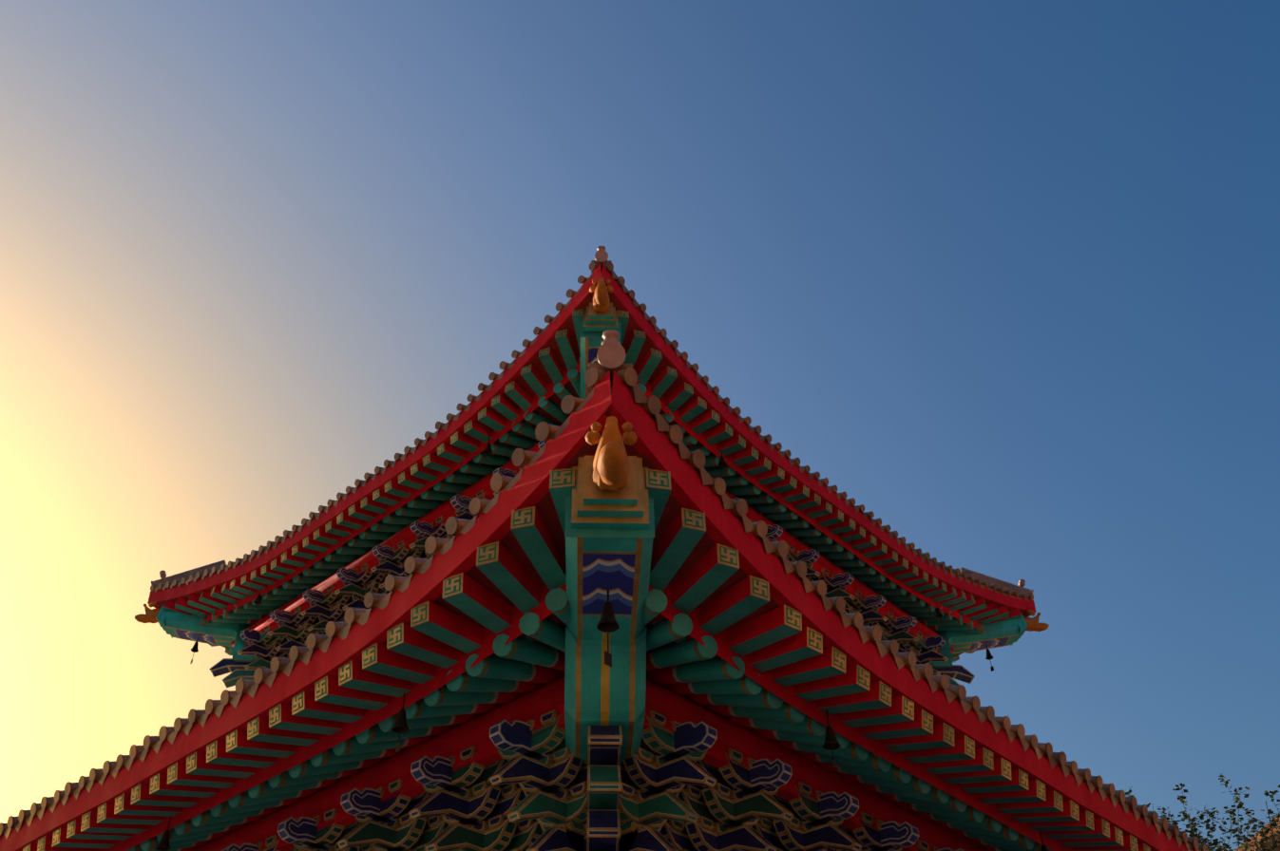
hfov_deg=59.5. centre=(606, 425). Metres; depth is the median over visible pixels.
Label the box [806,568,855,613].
bracket
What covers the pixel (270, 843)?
bracket
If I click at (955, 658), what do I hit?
eave
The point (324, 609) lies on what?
bracket
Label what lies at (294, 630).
bracket
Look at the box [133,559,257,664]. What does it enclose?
hip beam
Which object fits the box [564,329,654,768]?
hip beam
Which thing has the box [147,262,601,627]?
eave
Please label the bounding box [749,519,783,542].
bracket
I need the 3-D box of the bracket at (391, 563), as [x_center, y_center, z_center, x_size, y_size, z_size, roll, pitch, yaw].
[-2.621,2.126,14.550,0.750,1.000,1.080,-32,-49,32]
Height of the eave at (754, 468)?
1.325 m
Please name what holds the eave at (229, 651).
on the frame side
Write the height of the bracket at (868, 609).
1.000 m
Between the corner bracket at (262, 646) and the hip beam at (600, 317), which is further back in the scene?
the corner bracket at (262, 646)
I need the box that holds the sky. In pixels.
[0,0,1279,850]
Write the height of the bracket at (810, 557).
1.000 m
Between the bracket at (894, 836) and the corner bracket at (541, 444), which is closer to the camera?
the bracket at (894, 836)
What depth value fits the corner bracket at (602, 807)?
6.77 m
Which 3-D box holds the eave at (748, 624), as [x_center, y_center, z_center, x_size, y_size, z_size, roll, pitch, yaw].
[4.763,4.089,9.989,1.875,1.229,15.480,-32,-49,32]
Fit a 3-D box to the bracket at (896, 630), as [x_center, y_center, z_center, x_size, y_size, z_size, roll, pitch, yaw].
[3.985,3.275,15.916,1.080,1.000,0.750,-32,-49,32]
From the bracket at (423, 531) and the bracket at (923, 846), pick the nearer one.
the bracket at (923, 846)
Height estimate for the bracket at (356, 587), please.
1.000 m
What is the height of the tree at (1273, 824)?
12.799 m
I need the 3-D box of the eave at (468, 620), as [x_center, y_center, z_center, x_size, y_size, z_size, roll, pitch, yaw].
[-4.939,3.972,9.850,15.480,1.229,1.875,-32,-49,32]
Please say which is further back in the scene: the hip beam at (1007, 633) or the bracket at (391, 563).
the hip beam at (1007, 633)
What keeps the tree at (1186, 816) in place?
on the ground
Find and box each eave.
[0,367,611,850]
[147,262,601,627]
[153,606,233,655]
[601,262,1036,633]
[611,367,1214,850]
[951,614,1030,662]
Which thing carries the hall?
on the ground
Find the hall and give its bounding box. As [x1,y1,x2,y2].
[1234,818,1279,850]
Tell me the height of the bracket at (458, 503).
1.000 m
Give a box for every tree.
[1124,783,1279,850]
[1187,775,1279,850]
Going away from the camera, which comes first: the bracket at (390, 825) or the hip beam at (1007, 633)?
the bracket at (390, 825)
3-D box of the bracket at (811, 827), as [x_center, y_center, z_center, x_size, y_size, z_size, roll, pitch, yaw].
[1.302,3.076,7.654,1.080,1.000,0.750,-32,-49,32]
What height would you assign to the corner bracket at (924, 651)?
1.000 m
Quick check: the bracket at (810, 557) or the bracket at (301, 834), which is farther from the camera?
the bracket at (810, 557)
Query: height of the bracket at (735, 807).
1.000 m
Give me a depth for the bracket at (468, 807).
7.20 m
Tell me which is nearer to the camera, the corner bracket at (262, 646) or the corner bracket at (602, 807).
the corner bracket at (602, 807)
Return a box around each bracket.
[209,625,289,688]
[221,835,299,850]
[267,605,324,651]
[277,808,375,850]
[300,585,350,632]
[334,563,392,611]
[337,779,458,850]
[370,539,422,589]
[408,745,543,850]
[409,515,454,558]
[450,490,492,519]
[488,709,717,850]
[493,465,524,496]
[538,440,547,448]
[660,748,794,850]
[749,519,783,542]
[751,782,862,850]
[785,544,820,577]
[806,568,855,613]
[824,812,919,850]
[844,590,887,627]
[871,611,918,652]
[901,630,974,686]
[915,839,964,850]
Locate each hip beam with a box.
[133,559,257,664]
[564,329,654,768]
[579,246,621,399]
[929,567,1049,671]
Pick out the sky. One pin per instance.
(1003, 276)
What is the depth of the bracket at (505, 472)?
13.29 m

